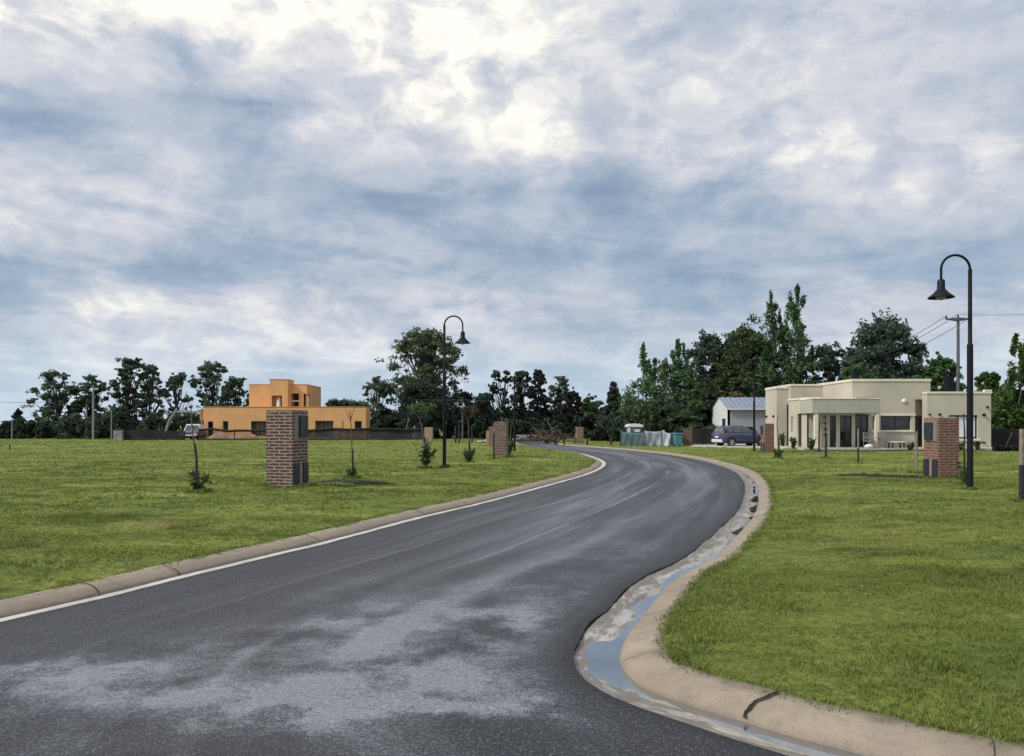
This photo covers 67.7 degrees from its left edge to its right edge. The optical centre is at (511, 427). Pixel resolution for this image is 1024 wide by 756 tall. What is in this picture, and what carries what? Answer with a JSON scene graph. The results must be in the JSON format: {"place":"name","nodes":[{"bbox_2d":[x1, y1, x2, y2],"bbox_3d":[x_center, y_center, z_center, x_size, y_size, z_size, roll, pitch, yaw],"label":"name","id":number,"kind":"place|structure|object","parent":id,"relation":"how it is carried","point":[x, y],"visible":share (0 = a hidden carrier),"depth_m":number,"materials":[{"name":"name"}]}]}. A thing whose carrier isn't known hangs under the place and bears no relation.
{"place":"outdoors","nodes":[
{"label":"outdoors","id":0,"kind":"place"},
{"bbox_2d":[200,379,370,437],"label":"orange house","id":1,"kind":"structure","parent":0,"point":[281,394],"depth_m":84.00,"materials":[{"name":"paint"}]},
{"bbox_2d":[0,436,787,755],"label":"road","id":2,"kind":"structure","parent":0,"point":[458,632],"depth_m":5.29,"materials":[{"name":"asphalt"}]},
{"bbox_2d":[0,443,605,621],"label":"gutter","id":3,"kind":"object","parent":2,"relation":"on","point":[158,582],"visible":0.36,"depth_m":8.50,"materials":[{"name":"concrete"}]},
{"bbox_2d":[574,448,811,755],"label":"gutter","id":4,"kind":"object","parent":2,"relation":"on","point":[610,624],"visible":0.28,"depth_m":5.93,"materials":[{"name":"concrete"}]},
{"bbox_2d":[583,472,864,755],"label":"water","id":5,"kind":"structure","parent":4,"relation":"on","point":[604,663],"depth_m":4.63,"materials":[{"name":"grey liquid"}]},
{"bbox_2d":[0,427,1023,747],"bbox_3d":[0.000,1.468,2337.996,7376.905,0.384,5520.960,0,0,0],"label":"ground","id":6,"kind":"structure","parent":0,"point":[806,621],"depth_m":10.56,"materials":[{"name":"plant"}]},
{"bbox_2d":[11,407,26,422],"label":"tree","id":7,"kind":"object","parent":6,"relation":"on","point":[18,413],"visible":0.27,"depth_m":91.78,"materials":[{"name":"green plant"}]},
{"bbox_2d":[38,421,54,438],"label":"field bush","id":8,"kind":"object","parent":6,"relation":"on","point":[46,429],"visible":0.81,"depth_m":88.66,"materials":[{"name":"green plant"}]},
{"bbox_2d":[20,369,81,421],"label":"eucalyptus tree","id":9,"kind":"object","parent":6,"relation":"on","point":[59,401],"visible":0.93,"depth_m":95.34,"materials":[{"name":"green plant"}]},
{"bbox_2d":[68,374,111,419],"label":"eucalyptus tree","id":10,"kind":"object","parent":6,"relation":"on","point":[85,399],"visible":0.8,"depth_m":96.41,"materials":[{"name":"green plant"}]},
{"bbox_2d":[92,386,93,438],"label":"utility pole","id":11,"kind":"object","parent":6,"relation":"on","point":[92,412],"visible":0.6,"depth_m":85.91,"materials":[{"name":"concrete"}]},
{"bbox_2d":[0,411,203,438],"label":"undergrowth","id":12,"kind":"object","parent":6,"relation":"on","point":[70,428],"visible":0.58,"depth_m":89.98,"materials":[{"name":"green plant"}]},
{"bbox_2d":[113,429,125,439],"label":"concrete post block","id":13,"kind":"structure","parent":6,"relation":"on","point":[118,434],"depth_m":78.70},
{"bbox_2d":[101,357,151,423],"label":"eucalyptus tree","id":14,"kind":"object","parent":6,"relation":"on","point":[125,374],"visible":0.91,"depth_m":94.65,"materials":[{"name":"green plant"}]},
{"bbox_2d":[133,364,172,417],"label":"eucalyptus tree","id":15,"kind":"object","parent":6,"relation":"on","point":[149,369],"visible":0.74,"depth_m":96.70,"materials":[{"name":"green plant"}]},
{"bbox_2d":[124,429,184,439],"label":"site hoarding","id":16,"kind":"object","parent":6,"relation":"on","point":[143,434],"visible":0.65,"depth_m":79.01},
{"bbox_2d":[154,372,193,430],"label":"eucalyptus tree","id":17,"kind":"object","parent":6,"relation":"on","point":[174,382],"visible":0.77,"depth_m":97.61,"materials":[{"name":"green plant"}]},
{"bbox_2d":[165,408,201,437],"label":"hoist frame","id":18,"kind":"object","parent":6,"relation":"on","point":[170,418],"visible":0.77,"depth_m":82.91,"materials":[{"name":"metal"}]},
{"bbox_2d":[181,424,209,439],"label":"pickup truck","id":19,"kind":"object","parent":6,"relation":"on","point":[188,429],"visible":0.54,"depth_m":81.89,"materials":[{"name":"grey paint"}]},
{"bbox_2d":[186,403,211,490],"bbox_3d":[-6.420,0.474,15.687,0.454,1.916,0.514,0,0,21],"label":"sapling","id":20,"kind":"object","parent":6,"relation":"on","point":[196,481],"visible":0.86,"depth_m":15.62,"materials":[{"name":"green plant"}]},
{"bbox_2d":[187,360,242,411],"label":"eucalyptus tree","id":21,"kind":"object","parent":6,"relation":"on","point":[205,371],"visible":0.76,"depth_m":99.44,"materials":[{"name":"green plant"}]},
{"bbox_2d":[217,376,248,406],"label":"eucalyptus tree","id":22,"kind":"object","parent":6,"relation":"on","point":[232,384],"visible":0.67,"depth_m":98.55,"materials":[{"name":"green plant"}]},
{"bbox_2d":[208,431,259,437],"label":"earth mound","id":23,"kind":"object","parent":6,"relation":"on","point":[220,434],"visible":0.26,"depth_m":81.29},
{"bbox_2d":[266,410,308,487],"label":"brick pillar","id":24,"kind":"structure","parent":6,"relation":"on","point":[287,463],"depth_m":17.09,"materials":[{"name":"brown brick"}]},
{"bbox_2d":[293,463,299,483],"bbox_3d":[-4.837,1.038,17.140,0.055,0.472,0.238,0,0,13],"label":"gas door","id":25,"kind":"structure","parent":24,"relation":"in","point":[296,466],"depth_m":17.09,"materials":[{"name":"grey plastic"}]},
{"bbox_2d":[303,462,308,482],"bbox_3d":[-4.744,1.038,17.543,0.055,0.472,0.224,0,0,13],"label":"water door","id":26,"kind":"structure","parent":24,"relation":"in","point":[305,464],"depth_m":17.49,"materials":[{"name":"grey plastic"}]},
{"bbox_2d":[0,443,601,617],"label":"kerb","id":27,"kind":"structure","parent":6,"relation":"on","point":[45,599],"depth_m":8.47,"materials":[{"name":"concrete"}]},
{"bbox_2d":[199,427,423,439],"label":"site fence","id":28,"kind":"object","parent":6,"relation":"on","point":[340,433],"visible":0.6,"depth_m":79.97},
{"bbox_2d":[324,398,351,406],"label":"tree","id":29,"kind":"object","parent":6,"relation":"on","point":[333,403],"visible":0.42,"depth_m":95.03,"materials":[{"name":"green plant"}]},
{"bbox_2d":[344,403,357,477],"bbox_3d":[-4.334,0.383,20.725,0.456,2.096,0.429,0,0,0],"label":"sapling","id":30,"kind":"object","parent":6,"relation":"on","point":[352,472],"visible":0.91,"depth_m":20.71,"materials":[{"name":"brown plant"}]},
{"bbox_2d":[314,478,394,484],"bbox_3d":[-3.781,1.327,18.708,2.172,0.107,1.009,0,0,7],"label":"soil bed","id":31,"kind":"object","parent":6,"relation":"on","point":[357,481],"visible":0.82,"depth_m":18.51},
{"bbox_2d":[346,398,368,406],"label":"tree","id":32,"kind":"object","parent":6,"relation":"on","point":[354,403],"visible":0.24,"depth_m":96.96,"materials":[{"name":"plant"}]},
{"bbox_2d":[360,375,392,427],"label":"eucalyptus tree","id":33,"kind":"object","parent":6,"relation":"on","point":[375,404],"visible":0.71,"depth_m":92.85,"materials":[{"name":"green plant"}]},
{"bbox_2d":[368,326,474,409],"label":"giant tree","id":34,"kind":"object","parent":6,"relation":"on","point":[426,343],"visible":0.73,"depth_m":91.89,"materials":[{"name":"green plant"}]},
{"bbox_2d":[384,373,459,437],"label":"evergreen tree","id":35,"kind":"object","parent":6,"relation":"on","point":[431,418],"visible":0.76,"depth_m":88.60,"materials":[{"name":"green plant"}]},
{"bbox_2d":[406,401,437,468],"bbox_3d":[-2.955,0.272,25.282,0.885,2.318,0.878,0,0,-40],"label":"sapling","id":36,"kind":"object","parent":6,"relation":"on","point":[426,455],"visible":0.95,"depth_m":25.25,"materials":[{"name":"green plant"}]},
{"bbox_2d":[424,427,432,440],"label":"brick pillar","id":37,"kind":"structure","parent":6,"relation":"on","point":[428,433],"depth_m":75.17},
{"bbox_2d":[442,315,469,465],"bbox_3d":[-1.905,-1.152,25.816,1.002,5.244,0.524,0,0,0],"label":"street lamp","id":38,"kind":"object","parent":6,"relation":"on","point":[462,340],"visible":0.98,"depth_m":25.77,"materials":[{"name":"metal"}]},
{"bbox_2d":[451,389,475,438],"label":"evergreen tree","id":39,"kind":"object","parent":6,"relation":"on","point":[466,397],"visible":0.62,"depth_m":87.33,"materials":[{"name":"green plant"}]},
{"bbox_2d":[459,404,479,461],"bbox_3d":[-1.617,0.259,29.378,0.711,2.344,0.906,0,0,-32],"label":"sapling","id":40,"kind":"object","parent":6,"relation":"on","point":[468,455],"visible":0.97,"depth_m":29.39,"materials":[{"name":"green plant"}]},
{"bbox_2d":[469,392,496,438],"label":"evergreen tree","id":41,"kind":"object","parent":6,"relation":"on","point":[482,421],"visible":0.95,"depth_m":85.72,"materials":[{"name":"green plant"}]},
{"bbox_2d":[370,405,620,439],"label":"woodland edge","id":42,"kind":"object","parent":6,"relation":"on","point":[523,427],"visible":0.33,"depth_m":88.97,"materials":[{"name":"green plant"}]},
{"bbox_2d":[494,421,507,456],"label":"brick pillar","id":43,"kind":"structure","parent":6,"relation":"on","point":[501,436],"depth_m":35.17,"materials":[{"name":"brick"}]},
{"bbox_2d":[487,370,519,421],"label":"eucalyptus tree","id":44,"kind":"object","parent":6,"relation":"on","point":[504,392],"visible":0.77,"depth_m":91.70,"materials":[{"name":"green plant"}]},
{"bbox_2d":[513,371,526,450],"bbox_3d":[0.463,-0.892,44.619,0.882,4.724,0.524,0,0,-5],"label":"street lamp","id":45,"kind":"object","parent":6,"relation":"on","point":[522,384],"visible":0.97,"depth_m":44.55,"materials":[{"name":"metal"}]},
{"bbox_2d":[511,370,531,420],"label":"eucalyptus tree","id":46,"kind":"object","parent":6,"relation":"on","point":[521,407],"visible":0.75,"depth_m":93.57,"materials":[{"name":"green plant"}]},
{"bbox_2d":[526,369,551,427],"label":"evergreen tree","id":47,"kind":"object","parent":6,"relation":"on","point":[541,400],"visible":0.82,"depth_m":91.53,"materials":[{"name":"green plant"}]},
{"bbox_2d":[526,420,574,443],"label":"branch heap","id":48,"kind":"object","parent":6,"relation":"on","point":[551,437],"visible":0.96,"depth_m":69.80,"materials":[{"name":"brown wood"}]},
{"bbox_2d":[547,376,569,421],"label":"eucalyptus tree","id":49,"kind":"object","parent":6,"relation":"on","point":[563,385],"visible":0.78,"depth_m":94.83,"materials":[{"name":"green plant"}]},
{"bbox_2d":[560,387,583,438],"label":"evergreen tree","id":50,"kind":"object","parent":6,"relation":"on","point":[570,398],"visible":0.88,"depth_m":89.57,"materials":[{"name":"green plant"}]},
{"bbox_2d":[575,427,582,443],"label":"brick pillar","id":51,"kind":"structure","parent":6,"relation":"on","point":[578,434],"depth_m":65.11,"materials":[{"name":"brown brick"}]},
{"bbox_2d":[580,393,604,437],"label":"bushy tree","id":52,"kind":"object","parent":6,"relation":"on","point":[589,406],"visible":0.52,"depth_m":91.37,"materials":[{"name":"green plant"}]},
{"bbox_2d":[590,428,609,440],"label":"roadside bush","id":53,"kind":"object","parent":6,"relation":"on","point":[601,436],"visible":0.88,"depth_m":73.31,"materials":[{"name":"green plant"}]},
{"bbox_2d":[601,381,621,429],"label":"conifer tree","id":54,"kind":"object","parent":6,"relation":"on","point":[613,392],"visible":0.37,"depth_m":89.52,"materials":[{"name":"green plant"}]},
{"bbox_2d":[607,428,624,441],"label":"roadside bush","id":55,"kind":"object","parent":6,"relation":"on","point":[614,435],"visible":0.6,"depth_m":69.75,"materials":[{"name":"green plant"}]},
{"bbox_2d":[620,431,643,445],"bbox_3d":[8.642,0.867,55.037,1.708,1.107,0.195,0,0,0],"label":"teal screen","id":56,"kind":"object","parent":6,"relation":"on","point":[631,439],"visible":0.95,"depth_m":55.00,"materials":[{"name":"fabric"}]},
{"bbox_2d":[625,424,642,432],"bbox_3d":[9.019,0.532,56.500,1.203,1.575,1.161,0,0,0],"label":"portable toilet","id":57,"kind":"object","parent":6,"relation":"on","point":[633,428],"visible":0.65,"depth_m":55.95,"materials":[{"name":"white plastic"}]},
{"bbox_2d":[615,341,659,412],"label":"poplar tree","id":58,"kind":"object","parent":6,"relation":"on","point":[646,365],"visible":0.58,"depth_m":79.61,"materials":[{"name":"green plant"}]},
{"bbox_2d":[643,429,664,445],"bbox_3d":[10.276,0.766,55.214,1.547,1.308,0.293,0,0,0],"label":"tarpaulin screen","id":59,"kind":"object","parent":6,"relation":"on","point":[653,438],"visible":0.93,"depth_m":55.19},
{"bbox_2d":[633,392,686,434],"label":"bush","id":60,"kind":"object","parent":6,"relation":"on","point":[658,414],"visible":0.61,"depth_m":66.79,"materials":[{"name":"green plant"}]},
{"bbox_2d":[662,429,670,445],"bbox_3d":[11.114,0.778,55.005,0.648,1.283,0.260,0,0,0],"label":"tarpaulin screen","id":61,"kind":"object","parent":6,"relation":"on","point":[666,439],"visible":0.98,"depth_m":54.98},
{"bbox_2d":[638,338,701,406],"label":"poplar tree","id":62,"kind":"object","parent":6,"relation":"on","point":[676,386],"visible":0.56,"depth_m":77.20,"materials":[{"name":"green plant"}]},
{"bbox_2d":[673,433,682,445],"bbox_3d":[11.872,0.895,54.590,0.595,0.949,0.700,0,0,0],"label":"site bin","id":63,"kind":"object","parent":6,"relation":"on","point":[678,438],"visible":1,"depth_m":54.31,"materials":[{"name":"teal plastic"}]},
{"bbox_2d":[683,427,692,445],"bbox_3d":[12.692,0.720,55.030,0.761,1.400,0.090,0,0,0],"label":"board panel","id":64,"kind":"object","parent":6,"relation":"on","point":[687,437],"visible":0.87,"depth_m":55.00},
{"bbox_2d":[668,378,727,441],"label":"cedar tree","id":65,"kind":"object","parent":6,"relation":"on","point":[698,410],"visible":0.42,"depth_m":65.11,"materials":[{"name":"green plant"}]},
{"bbox_2d":[692,426,714,444],"bbox_3d":[14.454,0.686,57.549,1.732,1.467,0.198,0,0,0],"label":"netting fence","id":66,"kind":"object","parent":6,"relation":"on","point":[702,436],"visible":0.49,"depth_m":57.51,"materials":[{"name":"fabric"}]},
{"bbox_2d":[680,329,730,388],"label":"pine tree","id":67,"kind":"object","parent":6,"relation":"on","point":[705,345],"visible":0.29,"depth_m":79.17,"materials":[{"name":"green plant"}]},
{"bbox_2d":[441,435,1023,755],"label":"kerb","id":68,"kind":"structure","parent":6,"relation":"on","point":[866,733],"depth_m":4.05,"materials":[{"name":"concrete"}]},
{"bbox_2d":[622,470,994,755],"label":"kerb joints","id":69,"kind":"object","parent":68,"relation":"on","point":[750,706],"visible":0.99,"depth_m":4.05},
{"bbox_2d":[711,347,760,396],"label":"cedar tree","id":70,"kind":"object","parent":6,"relation":"on","point":[729,376],"visible":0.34,"depth_m":71.42,"materials":[{"name":"green plant"}]},
{"bbox_2d":[707,313,774,391],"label":"pine tree","id":71,"kind":"object","parent":6,"relation":"on","point":[739,341],"visible":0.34,"depth_m":77.44,"materials":[{"name":"green plant"}]},
{"bbox_2d":[739,371,754,450],"bbox_3d":[13.347,-0.867,43.279,0.982,4.674,0.524,0,0,0],"label":"street lamp","id":72,"kind":"object","parent":6,"relation":"on","point":[743,385],"visible":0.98,"depth_m":43.24,"materials":[{"name":"metal"}]},
{"bbox_2d":[760,424,773,451],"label":"brick pillar","id":73,"kind":"structure","parent":6,"relation":"on","point":[767,437],"depth_m":41.78,"materials":[{"name":"red brick"}]},
{"bbox_2d":[745,290,806,396],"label":"poplar tree","id":74,"kind":"object","parent":6,"relation":"on","point":[766,346],"visible":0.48,"depth_m":75.81,"materials":[{"name":"green plant"}]},
{"bbox_2d":[773,418,783,458],"bbox_3d":[11.278,0.457,32.357,0.468,1.947,0.481,0,0,17],"label":"sapling","id":75,"kind":"object","parent":6,"relation":"on","point":[779,453],"visible":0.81,"depth_m":32.31,"materials":[{"name":"green plant"}]},
{"bbox_2d":[753,282,832,395],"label":"poplar tree","id":76,"kind":"object","parent":6,"relation":"on","point":[793,310],"visible":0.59,"depth_m":74.29,"materials":[{"name":"green plant"}]},
{"bbox_2d":[594,380,1015,432],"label":"woodland","id":77,"kind":"object","parent":6,"relation":"on","point":[625,418],"visible":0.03,"depth_m":72.67,"materials":[{"name":"green plant"}]},
{"bbox_2d":[806,341,854,383],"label":"evergreen tree","id":78,"kind":"object","parent":6,"relation":"on","point":[827,359],"visible":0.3,"depth_m":73.20,"materials":[{"name":"green plant"}]},
{"bbox_2d":[842,359,878,379],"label":"bushy tree","id":79,"kind":"object","parent":6,"relation":"on","point":[861,367],"visible":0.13,"depth_m":67.58,"materials":[{"name":"green plant"}]},
{"bbox_2d":[765,379,991,449],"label":"beige house","id":80,"kind":"structure","parent":6,"relation":"on","point":[898,409],"depth_m":47.96,"materials":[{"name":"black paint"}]},
{"bbox_2d":[799,414,801,446],"bbox_3d":[18.338,0.201,48.400,0.060,2.093,0.696,0,0,0],"label":"side door","id":81,"kind":"structure","parent":80,"relation":"in","point":[800,415],"depth_m":48.53,"materials":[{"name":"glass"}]},
{"bbox_2d":[830,415,835,446],"bbox_3d":[20.001,0.263,47.707,0.389,1.970,0.060,0,0,0],"label":"glass door","id":82,"kind":"structure","parent":80,"relation":"in","point":[832,417],"depth_m":47.70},
{"bbox_2d":[840,415,850,446],"bbox_3d":[20.805,0.263,47.707,0.730,1.970,0.060,0,0,0],"label":"glass door","id":83,"kind":"structure","parent":80,"relation":"in","point":[845,420],"depth_m":47.70,"materials":[{"name":"glass"}]},
{"bbox_2d":[855,415,867,446],"bbox_3d":[21.974,0.229,48.140,0.833,2.039,0.060,0,0,0],"label":"glass door","id":84,"kind":"structure","parent":80,"relation":"in","point":[861,421],"depth_m":48.13,"materials":[{"name":"glass"}]},
{"bbox_2d":[877,432,886,447],"bbox_3d":[22.181,0.785,45.755,0.500,0.950,0.510,0,0,20],"label":"garden chair","id":85,"kind":"object","parent":80,"relation":"on","point":[881,436],"visible":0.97,"depth_m":45.91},
{"bbox_2d":[881,416,909,429],"bbox_3d":[24.110,-0.253,48.140,1.890,0.855,0.060,0,0,0],"label":"window","id":86,"kind":"structure","parent":80,"relation":"in","point":[887,422],"depth_m":48.13,"materials":[{"name":"glass"}]},
{"bbox_2d":[915,416,921,446],"bbox_3d":[25.695,0.275,48.230,0.709,1.950,0.060,0,0,0],"label":"front door","id":87,"kind":"structure","parent":80,"relation":"in","point":[918,419],"depth_m":48.20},
{"bbox_2d":[942,371,955,391],"bbox_3d":[29.173,-2.946,51.000,0.626,1.500,0.626,0,0,0],"label":"chimney","id":88,"kind":"object","parent":80,"relation":"on","point":[949,382],"visible":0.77,"depth_m":50.77,"materials":[{"name":"black paint"}]},
{"bbox_2d":[949,415,976,438],"bbox_3d":[28.005,-0.011,47.540,1.779,1.453,0.060,0,0,0],"label":"window","id":89,"kind":"structure","parent":80,"relation":"in","point":[961,427],"depth_m":47.53,"materials":[{"name":"glass"}]},
{"bbox_2d":[840,307,929,378],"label":"broad tree","id":90,"kind":"object","parent":6,"relation":"on","point":[877,336],"visible":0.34,"depth_m":76.62,"materials":[{"name":"green plant"}]},
{"bbox_2d":[835,473,939,477],"bbox_3d":[10.320,1.327,20.772,3.207,0.107,0.634,0,0,44],"label":"soil strip","id":91,"kind":"object","parent":6,"relation":"on","point":[882,475],"visible":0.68,"depth_m":21.05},
{"bbox_2d":[786,450,991,451],"bbox_3d":[21.749,1.328,43.386,13.286,0.104,0.926,0,0,-9],"label":"flower bed","id":92,"kind":"object","parent":6,"relation":"on","point":[871,450],"visible":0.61,"depth_m":42.83,"materials":[{"name":"soil"}]},
{"bbox_2d":[908,431,922,473],"bbox_3d":[11.973,0.787,22.639,0.560,1.327,0.546,0,0,0],"label":"stake","id":93,"kind":"object","parent":6,"relation":"on","point":[916,448],"visible":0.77,"depth_m":22.61,"materials":[{"name":"wood"}]},
{"bbox_2d":[911,351,966,391],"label":"bushy tree","id":94,"kind":"object","parent":6,"relation":"on","point":[937,367],"visible":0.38,"depth_m":71.44,"materials":[{"name":"green plant"}]},
{"bbox_2d":[923,418,958,477],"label":"brick pillar","id":95,"kind":"structure","parent":6,"relation":"on","point":[941,447],"depth_m":19.87,"materials":[{"name":"red brick"}]},
{"bbox_2d":[923,459,928,474],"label":"water door","id":96,"kind":"structure","parent":95,"relation":"in","point":[925,461],"depth_m":20.28,"materials":[{"name":"blue plastic"}]},
{"bbox_2d":[932,459,937,475],"bbox_3d":[11.049,1.064,19.953,0.055,0.434,0.204,0,0,-6],"label":"gas door","id":97,"kind":"structure","parent":95,"relation":"in","point":[934,462],"depth_m":19.93,"materials":[{"name":"grey plastic"}]},
{"bbox_2d":[927,254,973,487],"bbox_3d":[9.421,-1.117,16.350,1.002,5.174,0.524,0,0,0],"label":"street lamp","id":98,"kind":"object","parent":6,"relation":"on","point":[941,292],"visible":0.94,"depth_m":16.31,"materials":[{"name":"metal"}]},
{"bbox_2d":[945,315,967,391],"bbox_3d":[33.856,-3.489,58.000,1.926,10.118,0.277,0,0,0],"label":"utility pole","id":99,"kind":"object","parent":6,"relation":"on","point":[958,319],"visible":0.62,"depth_m":57.91,"materials":[{"name":"grey metal"}]},
{"bbox_2d":[955,414,966,482],"bbox_3d":[10.383,0.565,17.540,0.457,1.734,0.474,0,0,0],"label":"sapling","id":100,"kind":"object","parent":6,"relation":"on","point":[963,475],"visible":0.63,"depth_m":17.52,"materials":[{"name":"green plant"}]},
{"bbox_2d":[974,371,1001,397],"bbox_3d":[38.754,-1.481,61.887,3.156,6.213,2.933,0,0,0],"label":"willow tree","id":101,"kind":"object","parent":6,"relation":"on","point":[991,379],"visible":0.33,"depth_m":61.61,"materials":[{"name":"green plant"}]},
{"bbox_2d":[991,427,1018,446],"bbox_3d":[32.788,0.683,49.549,3.503,1.475,0.198,0,0,0],"label":"boundary fence","id":102,"kind":"object","parent":6,"relation":"on","point":[1000,436],"visible":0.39,"depth_m":49.50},
{"bbox_2d":[991,443,1018,451],"bbox_3d":[27.298,1.175,42.046,1.750,0.562,0.564,0,0,0],"label":"garden bush","id":103,"kind":"object","parent":6,"relation":"on","point":[997,447],"visible":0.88,"depth_m":41.97,"materials":[{"name":"green plant"}]},
{"bbox_2d":[989,333,1023,428],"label":"willow tree","id":104,"kind":"object","parent":6,"relation":"on","point":[1004,399],"visible":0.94,"depth_m":57.54,"materials":[{"name":"green plant"}]},
{"bbox_2d":[1018,429,1023,499],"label":"stake","id":105,"kind":"object","parent":6,"relation":"on","point":[1021,467],"visible":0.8,"depth_m":13.59,"materials":[{"name":"wood"}]},
{"bbox_2d":[0,0,1023,423],"label":"sky","id":106,"kind":"structure","parent":0,"point":[263,190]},
{"bbox_2d":[690,443,784,448],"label":"driveway","id":107,"kind":"structure","parent":0,"point":[736,445],"depth_m":52.90,"materials":[{"name":"concrete"}]},
{"bbox_2d":[711,425,760,445],"bbox_3d":[16.282,0.626,54.396,3.784,1.528,2.033,0,0,-13],"label":"parked car","id":108,"kind":"object","parent":107,"relation":"on","point":[731,435],"visible":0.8,"depth_m":53.58,"materials":[{"name":"blue paint"}]},
{"bbox_2d":[711,397,765,443],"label":"metal shed","id":109,"kind":"structure","parent":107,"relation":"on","point":[733,411],"depth_m":60.21,"materials":[{"name":"metal"}]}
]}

